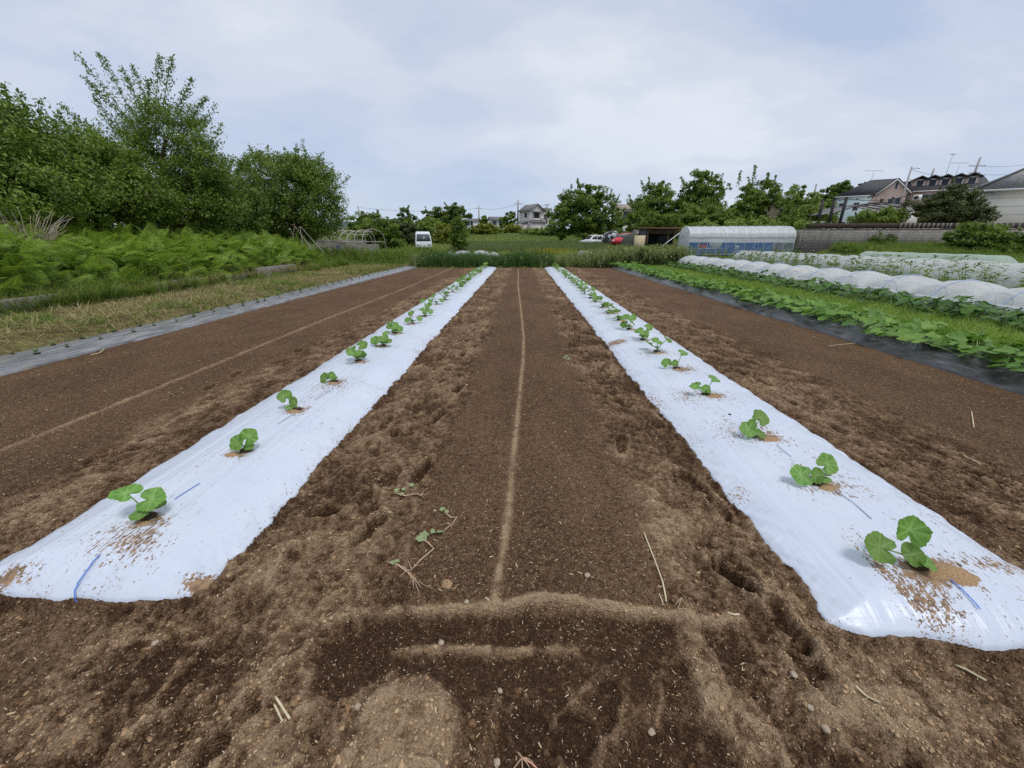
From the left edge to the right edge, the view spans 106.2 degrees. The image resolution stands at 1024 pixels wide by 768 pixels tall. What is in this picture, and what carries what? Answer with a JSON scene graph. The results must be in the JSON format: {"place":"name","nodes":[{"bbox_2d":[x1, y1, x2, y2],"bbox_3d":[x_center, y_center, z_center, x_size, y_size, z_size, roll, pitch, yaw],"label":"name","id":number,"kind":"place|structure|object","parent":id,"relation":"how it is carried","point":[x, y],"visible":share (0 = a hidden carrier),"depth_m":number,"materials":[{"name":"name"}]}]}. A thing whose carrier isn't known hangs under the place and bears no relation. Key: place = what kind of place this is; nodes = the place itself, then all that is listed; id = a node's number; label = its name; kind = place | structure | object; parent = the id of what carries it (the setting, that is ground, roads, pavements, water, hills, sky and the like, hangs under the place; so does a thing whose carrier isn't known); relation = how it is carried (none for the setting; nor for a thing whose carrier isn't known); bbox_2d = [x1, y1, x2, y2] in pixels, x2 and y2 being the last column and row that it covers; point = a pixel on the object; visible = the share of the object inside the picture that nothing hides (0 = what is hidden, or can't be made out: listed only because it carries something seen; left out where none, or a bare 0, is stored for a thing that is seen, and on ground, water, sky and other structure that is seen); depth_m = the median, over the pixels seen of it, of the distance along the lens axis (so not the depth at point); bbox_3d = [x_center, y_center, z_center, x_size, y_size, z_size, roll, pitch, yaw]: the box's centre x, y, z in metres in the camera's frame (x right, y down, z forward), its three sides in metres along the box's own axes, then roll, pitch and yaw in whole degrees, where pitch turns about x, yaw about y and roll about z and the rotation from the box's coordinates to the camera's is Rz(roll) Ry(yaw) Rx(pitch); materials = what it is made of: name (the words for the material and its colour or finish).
{"place":"outdoors","nodes":[
{"label":"outdoors","id":0,"kind":"place"},
{"bbox_2d":[0,267,1023,767],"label":"soil","id":1,"kind":"structure","parent":0,"point":[514,297],"depth_m":1.82,"materials":[{"name":"brown soil"}]},
{"bbox_2d":[0,267,496,602],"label":"mulch film","id":2,"kind":"object","parent":1,"relation":"on","point":[215,514],"visible":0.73,"depth_m":2.13,"materials":[{"name":"white plastic"}]},
{"bbox_2d":[107,483,166,520],"bbox_3d":[-1.861,0.618,1.928,0.245,0.192,0.149,0,20,1],"label":"squash seedling","id":3,"kind":"object","parent":2,"relation":"on","point":[155,497],"visible":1,"depth_m":1.92,"materials":[{"name":"green plant"}]},
{"bbox_2d":[229,428,257,452],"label":"squash seedling","id":4,"kind":"object","parent":2,"relation":"on","point":[250,435],"visible":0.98,"depth_m":2.54,"materials":[{"name":"green plant"}]},
{"bbox_2d":[276,390,301,409],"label":"squash seedling","id":5,"kind":"object","parent":2,"relation":"on","point":[282,395],"visible":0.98,"depth_m":3.17,"materials":[{"name":"green plant"}]},
{"bbox_2d":[345,340,367,360],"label":"squash seedling","id":6,"kind":"object","parent":2,"relation":"on","point":[359,353],"visible":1,"depth_m":4.43,"materials":[{"name":"green plant"}]},
{"bbox_2d":[370,330,391,345],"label":"squash seedling","id":7,"kind":"object","parent":2,"relation":"on","point":[382,339],"visible":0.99,"depth_m":5.07,"materials":[{"name":"green plant"}]},
{"bbox_2d":[135,273,980,586],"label":"spilled soil","id":8,"kind":"structure","parent":2,"relation":"on","point":[951,573],"depth_m":1.61,"materials":[{"name":"brown soil"}]},
{"bbox_2d":[399,528,442,578],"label":"uprooted weed","id":9,"kind":"object","parent":1,"relation":"on","point":[424,534],"visible":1,"depth_m":1.87,"materials":[{"name":"green plant"}]},
{"bbox_2d":[0,312,1023,767],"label":"soil clods","id":10,"kind":"object","parent":1,"relation":"on","point":[396,712],"visible":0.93,"depth_m":1.37,"materials":[{"name":"brown soil"}]},
{"bbox_2d":[0,307,1023,767],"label":"husks","id":11,"kind":"object","parent":1,"relation":"on","point":[486,589],"visible":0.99,"depth_m":1.55},
{"bbox_2d":[545,267,1023,650],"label":"mulch film","id":12,"kind":"object","parent":1,"relation":"on","point":[813,536],"visible":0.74,"depth_m":1.99,"materials":[{"name":"white plastic"}]},
{"bbox_2d":[689,375,719,394],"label":"squash seedling","id":13,"kind":"object","parent":12,"relation":"on","point":[706,389],"visible":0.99,"depth_m":3.47,"materials":[{"name":"green plant"}]},
{"bbox_2d":[739,409,769,438],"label":"squash seedling","id":14,"kind":"object","parent":12,"relation":"on","point":[748,428],"visible":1,"depth_m":2.73,"materials":[{"name":"green plant"}]},
{"bbox_2d":[790,452,838,485],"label":"squash seedling","id":15,"kind":"object","parent":12,"relation":"on","point":[799,473],"visible":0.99,"depth_m":2.20,"materials":[{"name":"green plant"}]},
{"bbox_2d":[864,515,936,571],"bbox_3d":[1.641,0.699,1.626,0.267,0.250,0.138,0,20,1],"label":"squash seedling","id":16,"kind":"object","parent":12,"relation":"on","point":[916,530],"visible":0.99,"depth_m":1.63,"materials":[{"name":"green plant"}]},
{"bbox_2d":[0,230,1023,355],"bbox_3d":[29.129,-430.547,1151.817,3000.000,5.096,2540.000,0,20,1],"label":"ground","id":17,"kind":"structure","parent":0,"point":[55,336],"depth_m":9.23,"materials":[{"name":"green plant"}]},
{"bbox_2d":[0,294,56,313],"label":"concrete block","id":18,"kind":"object","parent":17,"relation":"on","point":[18,300],"depth_m":7.91,"materials":[{"name":"grey concrete"}]},
{"bbox_2d":[0,207,95,281],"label":"dead bush","id":19,"kind":"object","parent":17,"relation":"on","point":[50,231],"visible":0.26,"depth_m":9.91,"materials":[{"name":"plant"}]},
{"bbox_2d":[0,81,136,243],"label":"broadleaf tree","id":20,"kind":"object","parent":17,"relation":"on","point":[25,142],"visible":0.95,"depth_m":11.12,"materials":[{"name":"green plant"}]},
{"bbox_2d":[0,117,198,242],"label":"broadleaf tree","id":21,"kind":"object","parent":17,"relation":"on","point":[140,209],"visible":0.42,"depth_m":13.40,"materials":[{"name":"green plant"}]},
{"bbox_2d":[47,51,254,237],"bbox_3d":[-14.387,-8.716,15.124,7.229,7.266,4.215,0,20,1],"label":"broadleaf tree","id":22,"kind":"object","parent":17,"relation":"on","point":[200,171],"visible":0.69,"depth_m":14.65,"materials":[{"name":"green plant"}]},
{"bbox_2d":[0,258,319,306],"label":"dead grass","id":23,"kind":"structure","parent":17,"relation":"on","point":[243,275],"depth_m":11.53,"materials":[{"name":"plant"}]},
{"bbox_2d":[0,200,335,312],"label":"bracken","id":24,"kind":"object","parent":17,"relation":"on","point":[97,250],"visible":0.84,"depth_m":11.53,"materials":[{"name":"green plant"}]},
{"bbox_2d":[0,252,371,316],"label":"long grass","id":25,"kind":"structure","parent":17,"relation":"on","point":[111,294],"depth_m":9.34,"materials":[{"name":"green plant"}]},
{"bbox_2d":[0,264,407,354],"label":"cut straw","id":26,"kind":"object","parent":17,"relation":"on","point":[115,308],"visible":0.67,"depth_m":8.31,"materials":[{"name":"plant"}]},
{"bbox_2d":[0,266,417,376],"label":"mulch film","id":27,"kind":"object","parent":17,"relation":"on","point":[19,361],"visible":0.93,"depth_m":6.03,"materials":[{"name":"grey plastic"}]},
{"bbox_2d":[151,155,273,236],"bbox_3d":[-14.806,-8.792,18.896,4.170,4.852,5.716,14,24,32],"label":"broadleaf tree","id":28,"kind":"object","parent":17,"relation":"on","point":[259,207],"visible":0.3,"depth_m":19.42,"materials":[{"name":"green plant"}]},
{"bbox_2d":[253,264,296,276],"bbox_3d":[-10.145,-4.845,16.599,0.180,0.480,2.800,0,20,1],"label":"concrete block","id":29,"kind":"object","parent":17,"relation":"on","point":[268,268],"depth_m":16.17,"materials":[{"name":"grey concrete"}]},
{"bbox_2d":[229,139,350,246],"bbox_3d":[-13.527,-11.181,24.032,7.945,7.177,6.087,0,20,1],"label":"broadleaf tree","id":30,"kind":"object","parent":17,"relation":"on","point":[307,179],"visible":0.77,"depth_m":22.79,"materials":[{"name":"green plant"}]},
{"bbox_2d":[253,206,349,240],"bbox_3d":[-15.136,-10.683,26.896,8.481,4.207,5.595,0,20,1],"label":"undergrowth bush","id":31,"kind":"object","parent":17,"relation":"on","point":[335,234],"visible":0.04,"depth_m":26.37,"materials":[{"name":"green plant"}]},
{"bbox_2d":[256,242,433,264],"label":"bank weeds","id":32,"kind":"object","parent":17,"relation":"on","point":[389,254],"visible":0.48,"depth_m":24.67,"materials":[{"name":"green plant"}]},
{"bbox_2d":[316,229,385,255],"bbox_3d":[-13.097,-11.385,31.237,4.237,2.263,3.606,3,21,9],"label":"derelict greenhouse","id":33,"kind":"object","parent":17,"relation":"on","point":[351,243],"visible":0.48,"depth_m":30.00,"materials":[{"name":"plastic"}]},
{"bbox_2d":[338,211,383,236],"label":"bush","id":34,"kind":"object","parent":17,"relation":"on","point":[355,225],"visible":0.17,"depth_m":55.17,"materials":[{"name":"green plant"}]},
{"bbox_2d":[351,209,407,247],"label":"bush","id":35,"kind":"object","parent":17,"relation":"on","point":[391,237],"visible":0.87,"depth_m":40.50,"materials":[{"name":"green plant"}]},
{"bbox_2d":[388,204,418,223],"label":"broadleaf tree","id":36,"kind":"object","parent":17,"relation":"on","point":[402,215],"visible":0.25,"depth_m":67.79,"materials":[{"name":"green plant"}]},
{"bbox_2d":[390,220,422,245],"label":"bush","id":37,"kind":"object","parent":17,"relation":"on","point":[408,229],"visible":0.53,"depth_m":42.40,"materials":[{"name":"green plant"}]},
{"bbox_2d":[414,232,432,249],"bbox_3d":[-8.505,-13.559,36.784,1.740,1.870,3.351,-5,21,-13],"label":"kei van","id":38,"kind":"object","parent":17,"relation":"on","point":[424,239],"visible":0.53,"depth_m":35.40,"materials":[{"name":"silver metal"}]},
{"bbox_2d":[417,216,435,242],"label":"bush","id":39,"kind":"object","parent":17,"relation":"on","point":[424,225],"visible":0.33,"depth_m":55.46,"materials":[{"name":"green plant"}]},
{"bbox_2d":[418,206,450,223],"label":"broadleaf tree","id":40,"kind":"object","parent":17,"relation":"on","point":[436,212],"visible":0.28,"depth_m":73.13,"materials":[{"name":"green plant"}]},
{"bbox_2d":[431,221,452,244],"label":"bush","id":41,"kind":"object","parent":17,"relation":"on","point":[440,236],"visible":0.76,"depth_m":51.88,"materials":[{"name":"green plant"}]},
{"bbox_2d":[442,202,472,228],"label":"broadleaf tree","id":42,"kind":"object","parent":17,"relation":"on","point":[454,211],"visible":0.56,"depth_m":74.48,"materials":[{"name":"green plant"}]},
{"bbox_2d":[447,216,471,250],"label":"bush","id":43,"kind":"object","parent":17,"relation":"on","point":[459,235],"visible":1,"depth_m":35.28,"materials":[{"name":"green plant"}]},
{"bbox_2d":[283,227,678,265],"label":"field weeds","id":44,"kind":"object","parent":17,"relation":"on","point":[446,247],"visible":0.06,"depth_m":44.93,"materials":[{"name":"green plant"}]},
{"bbox_2d":[407,248,557,267],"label":"tall grass","id":45,"kind":"structure","parent":17,"relation":"on","point":[460,261],"depth_m":21.16,"materials":[{"name":"green plant"}]},
{"bbox_2d":[470,222,498,233],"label":"bush","id":46,"kind":"object","parent":17,"relation":"on","point":[489,228],"visible":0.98,"depth_m":80.48,"materials":[{"name":"green plant"}]},
{"bbox_2d":[499,211,516,227],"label":"broadleaf tree","id":47,"kind":"object","parent":17,"relation":"on","point":[504,220],"visible":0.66,"depth_m":113.41,"materials":[{"name":"green plant"}]},
{"bbox_2d":[514,204,551,229],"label":"grey roofed house","id":48,"kind":"structure","parent":17,"relation":"on","point":[531,215],"depth_m":101.08,"materials":[{"name":"paint"}]},
{"bbox_2d":[448,239,625,251],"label":"grey green crop","id":49,"kind":"object","parent":17,"relation":"on","point":[510,246],"visible":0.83,"depth_m":40.07,"materials":[{"name":"green plant"}]},
{"bbox_2d":[544,178,625,239],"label":"broadleaf tree","id":50,"kind":"object","parent":17,"relation":"on","point":[566,213],"visible":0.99,"depth_m":55.35,"materials":[{"name":"green plant"}]},
{"bbox_2d":[519,244,699,267],"bbox_3d":[5.260,-7.516,22.678,10.341,1.522,4.776,0,20,1],"label":"mugwort","id":51,"kind":"object","parent":17,"relation":"on","point":[642,254],"visible":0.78,"depth_m":21.23,"materials":[{"name":"green plant"}]},
{"bbox_2d":[618,203,672,233],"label":"bush","id":52,"kind":"object","parent":17,"relation":"on","point":[649,219],"visible":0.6,"depth_m":44.23,"materials":[{"name":"green plant"}]},
{"bbox_2d":[624,177,680,223],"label":"broadleaf tree","id":53,"kind":"object","parent":17,"relation":"on","point":[659,200],"visible":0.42,"depth_m":49.56,"materials":[{"name":"green plant"}]},
{"bbox_2d":[638,228,681,247],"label":"open shed","id":54,"kind":"structure","parent":17,"relation":"on","point":[661,236],"depth_m":36.76,"materials":[{"name":"brown wood"}]},
{"bbox_2d":[669,168,727,219],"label":"broadleaf tree","id":55,"kind":"object","parent":17,"relation":"on","point":[699,192],"visible":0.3,"depth_m":47.26,"materials":[{"name":"green plant"}]},
{"bbox_2d":[658,201,745,235],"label":"bush","id":56,"kind":"object","parent":17,"relation":"on","point":[694,212],"visible":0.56,"depth_m":41.41,"materials":[{"name":"green plant"}]},
{"bbox_2d":[678,226,795,255],"bbox_3d":[18.262,-11.818,31.869,7.822,2.337,3.478,3,21,8],"label":"greenhouse","id":57,"kind":"object","parent":17,"relation":"on","point":[744,238],"visible":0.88,"depth_m":30.50,"materials":[{"name":"plastic"}]},
{"bbox_2d":[676,211,826,232],"bbox_3d":[23.907,-15.650,39.467,14.091,3.684,8.248,0,20,1],"label":"hedge","id":58,"kind":"object","parent":17,"relation":"on","point":[744,222],"visible":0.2,"depth_m":37.45,"materials":[{"name":"green plant"}]},
{"bbox_2d":[782,219,816,250],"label":"bush","id":59,"kind":"object","parent":17,"relation":"on","point":[801,225],"visible":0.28,"depth_m":31.38,"materials":[{"name":"green plant"}]},
{"bbox_2d":[791,277,834,292],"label":"melon plant","id":60,"kind":"object","parent":17,"relation":"on","point":[813,280],"visible":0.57,"depth_m":10.34,"materials":[{"name":"green plant"}]},
{"bbox_2d":[608,266,1023,395],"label":"mulch film","id":61,"kind":"object","parent":17,"relation":"on","point":[977,369],"visible":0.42,"depth_m":5.27,"materials":[{"name":"black plastic"}]},
{"bbox_2d":[692,278,735,289],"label":"squash plant","id":62,"kind":"object","parent":61,"relation":"on","point":[716,283],"visible":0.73,"depth_m":10.78,"materials":[{"name":"green plant"}]},
{"bbox_2d":[736,290,802,305],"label":"squash plant","id":63,"kind":"object","parent":61,"relation":"on","point":[768,299],"visible":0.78,"depth_m":8.26,"materials":[{"name":"green plant"}]},
{"bbox_2d":[758,297,836,309],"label":"squash plant","id":64,"kind":"object","parent":61,"relation":"on","point":[803,303],"visible":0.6,"depth_m":7.50,"materials":[{"name":"green plant"}]},
{"bbox_2d":[785,301,863,316],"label":"squash plant","id":65,"kind":"object","parent":61,"relation":"on","point":[797,309],"visible":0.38,"depth_m":7.05,"materials":[{"name":"green plant"}]},
{"bbox_2d":[801,305,892,323],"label":"squash plant","id":66,"kind":"object","parent":61,"relation":"on","point":[826,313],"visible":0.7,"depth_m":6.46,"materials":[{"name":"green plant"}]},
{"bbox_2d":[832,314,944,334],"bbox_3d":[5.657,-0.907,5.801,1.144,0.254,1.336,-8,22,-21],"label":"squash plant","id":67,"kind":"object","parent":61,"relation":"on","point":[915,323],"visible":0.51,"depth_m":5.60,"materials":[{"name":"green plant"}]},
{"bbox_2d":[861,320,999,349],"bbox_3d":[5.594,-0.717,5.219,1.256,0.304,1.254,0,20,0],"label":"squash plant","id":68,"kind":"object","parent":61,"relation":"on","point":[934,338],"visible":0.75,"depth_m":5.06,"materials":[{"name":"green plant"}]},
{"bbox_2d":[903,328,1023,362],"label":"squash plant","id":69,"kind":"object","parent":61,"relation":"on","point":[973,338],"visible":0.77,"depth_m":4.57,"materials":[{"name":"green plant"}]},
{"bbox_2d":[971,347,1023,371],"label":"squash plant","id":70,"kind":"object","parent":61,"relation":"on","point":[1014,365],"visible":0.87,"depth_m":4.14,"materials":[{"name":"green plant"}]},
{"bbox_2d":[805,281,857,297],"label":"melon plant","id":71,"kind":"object","parent":17,"relation":"on","point":[821,289],"visible":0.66,"depth_m":9.62,"materials":[{"name":"green plant"}]},
{"bbox_2d":[645,264,1023,355],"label":"weed strip","id":72,"kind":"object","parent":17,"relation":"on","point":[963,324],"visible":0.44,"depth_m":7.47,"materials":[{"name":"green plant"}]},
{"bbox_2d":[680,255,1023,320],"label":"tunnel cover","id":73,"kind":"object","parent":17,"relation":"on","point":[995,295],"visible":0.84,"depth_m":8.85,"materials":[{"name":"white plastic"}]},
{"bbox_2d":[686,249,1023,311],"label":"tunnel weeds","id":74,"kind":"object","parent":17,"relation":"on","point":[829,263],"visible":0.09,"depth_m":12.30,"materials":[{"name":"green plant"}]},
{"bbox_2d":[838,286,893,300],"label":"melon plant","id":75,"kind":"object","parent":17,"relation":"on","point":[854,291],"visible":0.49,"depth_m":8.91,"materials":[{"name":"green plant"}]},
{"bbox_2d":[731,250,1023,288],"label":"net tunnel","id":76,"kind":"structure","parent":17,"relation":"on","point":[1012,272],"depth_m":12.11,"materials":[{"name":"white fabric"}]},
{"bbox_2d":[857,288,929,307],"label":"melon plant","id":77,"kind":"object","parent":17,"relation":"on","point":[882,297],"visible":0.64,"depth_m":8.23,"materials":[{"name":"green plant"}]},
{"bbox_2d":[771,229,1023,252],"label":"block wall","id":78,"kind":"structure","parent":17,"relation":"on","point":[816,240],"depth_m":30.76,"materials":[{"name":"concrete"}]},
{"bbox_2d":[808,223,898,228],"bbox_3d":[27.144,-12.579,30.625,7.074,0.438,0.122,0,20,1],"label":"board fence","id":79,"kind":"object","parent":78,"relation":"on","point":[854,225],"visible":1,"depth_m":30.56,"materials":[{"name":"brown wood"}]},
{"bbox_2d":[897,223,948,228],"bbox_3d":[32.547,-12.535,30.506,3.834,0.438,0.122,0,20,1],"label":"board fence","id":80,"kind":"object","parent":78,"relation":"on","point":[924,225],"visible":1,"depth_m":30.44,"materials":[{"name":"wood"}]},
{"bbox_2d":[830,238,1023,262],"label":"bank grass","id":81,"kind":"structure","parent":17,"relation":"on","point":[931,246],"depth_m":27.58,"materials":[{"name":"green plant"}]},
{"bbox_2d":[868,229,897,243],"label":"bush","id":82,"kind":"object","parent":81,"relation":"on","point":[874,239],"visible":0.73,"depth_m":29.96,"materials":[{"name":"green plant"}]},
{"bbox_2d":[893,296,960,312],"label":"melon plant","id":83,"kind":"object","parent":17,"relation":"on","point":[897,303],"visible":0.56,"depth_m":7.57,"materials":[{"name":"green plant"}]},
{"bbox_2d":[859,251,1017,263],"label":"net tunnel","id":84,"kind":"structure","parent":17,"relation":"on","point":[995,258],"depth_m":14.85,"materials":[{"name":"white fabric"}]},
{"bbox_2d":[912,295,1002,320],"bbox_3d":[8.111,-1.375,6.954,1.247,0.451,1.107,2,21,5],"label":"melon plant","id":85,"kind":"object","parent":17,"relation":"on","point":[970,309],"visible":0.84,"depth_m":6.82,"materials":[{"name":"green plant"}]},
{"bbox_2d":[940,221,1016,249],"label":"bush","id":86,"kind":"object","parent":17,"relation":"on","point":[977,234],"visible":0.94,"depth_m":27.18,"materials":[{"name":"green plant"}]},
{"bbox_2d":[977,307,1023,331],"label":"melon plant","id":87,"kind":"object","parent":17,"relation":"on","point":[1014,319],"visible":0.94,"depth_m":6.21,"materials":[{"name":"green plant"}]},
{"bbox_2d":[985,226,1023,252],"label":"bush","id":88,"kind":"object","parent":17,"relation":"on","point":[1011,238],"visible":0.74,"depth_m":26.48,"materials":[{"name":"green plant"}]},
{"bbox_2d":[0,0,1023,228],"label":"sky","id":89,"kind":"structure","parent":0,"point":[491,105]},
{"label":"yard","id":90,"kind":"structure","parent":0,"visible":0},
{"bbox_2d":[722,164,795,225],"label":"broadleaf tree","id":91,"kind":"object","parent":90,"relation":"on","point":[757,201],"visible":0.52,"depth_m":45.46,"materials":[{"name":"green plant"}]},
{"bbox_2d":[781,184,826,221],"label":"broadleaf tree","id":92,"kind":"object","parent":90,"relation":"on","point":[799,201],"visible":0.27,"depth_m":49.20,"materials":[{"name":"green plant"}]},
{"bbox_2d":[787,198,836,223],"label":"bush","id":93,"kind":"object","parent":90,"relation":"on","point":[804,210],"visible":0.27,"depth_m":40.07,"materials":[{"name":"green plant"}]},
{"bbox_2d":[817,180,865,201],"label":"broadleaf tree","id":94,"kind":"object","parent":90,"relation":"on","point":[838,188],"visible":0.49,"depth_m":83.06,"materials":[{"name":"green plant"}]},
{"bbox_2d":[806,202,917,228],"bbox_3d":[34.972,-16.603,38.712,8.844,2.706,4.720,0,20,1],"label":"carport","id":95,"kind":"object","parent":90,"relation":"on","point":[875,206],"visible":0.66,"depth_m":37.88,"materials":[{"name":"black metal"}]},
{"bbox_2d":[832,178,895,228],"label":"mint house","id":96,"kind":"structure","parent":90,"relation":"on","point":[863,191],"depth_m":65.54,"materials":[{"name":"tile"}]},
{"bbox_2d":[846,209,881,228],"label":"bush","id":97,"kind":"object","parent":90,"relation":"on","point":[865,216],"visible":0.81,"depth_m":33.60,"materials":[{"name":"green plant"}]},
{"bbox_2d":[874,205,909,228],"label":"bush","id":98,"kind":"object","parent":90,"relation":"on","point":[890,214],"visible":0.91,"depth_m":32.92,"materials":[{"name":"green plant"}]},
{"bbox_2d":[862,172,988,228],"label":"dormer house","id":99,"kind":"structure","parent":90,"relation":"on","point":[925,186],"depth_m":48.93,"materials":[{"name":"tile"}]},
{"bbox_2d":[896,176,1001,228],"bbox_3d":[36.720,-14.514,32.507,6.920,5.397,4.106,0,20,1],"label":"evergreen","id":100,"kind":"object","parent":90,"relation":"on","point":[956,203],"visible":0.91,"depth_m":31.49,"materials":[{"name":"green plant"}]},
{"bbox_2d":[949,168,1023,228],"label":"cream house","id":101,"kind":"structure","parent":90,"relation":"on","point":[1005,194],"depth_m":33.74,"materials":[{"name":"white paint"}]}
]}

